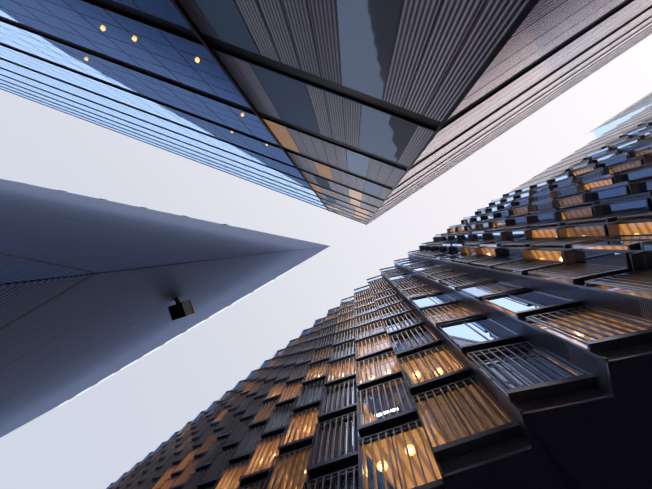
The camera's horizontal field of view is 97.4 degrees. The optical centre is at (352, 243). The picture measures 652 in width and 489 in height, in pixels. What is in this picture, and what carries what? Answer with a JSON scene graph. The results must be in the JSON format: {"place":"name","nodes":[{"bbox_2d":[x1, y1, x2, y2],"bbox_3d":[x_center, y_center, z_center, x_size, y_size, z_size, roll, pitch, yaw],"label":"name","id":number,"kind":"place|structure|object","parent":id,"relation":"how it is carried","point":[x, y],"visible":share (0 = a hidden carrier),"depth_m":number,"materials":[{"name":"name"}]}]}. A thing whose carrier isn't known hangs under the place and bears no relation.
{"place":"outdoors","nodes":[
{"label":"outdoors","id":0,"kind":"place"},
{"bbox_2d":[0,179,328,437],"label":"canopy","id":1,"kind":"object","parent":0,"point":[91,288],"visible":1,"depth_m":18.68,"materials":[{"name":"grey metal"}]},
{"bbox_2d":[168,296,194,320],"bbox_3d":[-12.873,4.755,21.330,1.134,1.120,1.583,-18,-90,0],"label":"spotlight","id":2,"kind":"object","parent":1,"relation":"attached to","point":[178,309],"visible":1,"depth_m":20.79,"materials":[{"name":"grey metal"}]},
{"bbox_2d":[0,0,651,224],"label":"building facade","id":3,"kind":"structure","parent":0,"point":[365,112],"depth_m":8.82,"materials":[{"name":"blue glass"}]},
{"bbox_2d":[84,27,267,145],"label":"lights","id":4,"kind":"object","parent":3,"relation":"in","point":[134,39],"visible":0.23,"depth_m":8.51},
{"bbox_2d":[0,34,651,488],"label":"sky","id":5,"kind":"structure","parent":0,"point":[89,441],"materials":[{"name":"white"}]},
{"bbox_2d":[126,105,651,488],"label":"building walls","id":6,"kind":"structure","parent":0,"point":[599,436],"depth_m":7.92,"materials":[{"name":"black metal"}]},
{"bbox_2d":[106,105,651,488],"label":"building fins","id":7,"kind":"object","parent":6,"relation":"attached to","point":[214,461],"visible":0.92,"depth_m":17.80,"materials":[{"name":"black metal"}]},
{"bbox_2d":[107,121,651,488],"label":"windows","id":8,"kind":"structure","parent":6,"relation":"in","point":[461,334],"depth_m":14.77,"materials":[{"name":"brown glass"}]},
{"bbox_2d":[355,306,576,475],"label":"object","id":9,"kind":"object","parent":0,"point":[477,385],"depth_m":11.54,"materials":[{"name":"black metal"}]},
{"bbox_2d":[587,92,651,137],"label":"window","id":10,"kind":"structure","parent":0,"point":[622,116],"depth_m":187.45,"materials":[{"name":"blue glass"}]}
]}

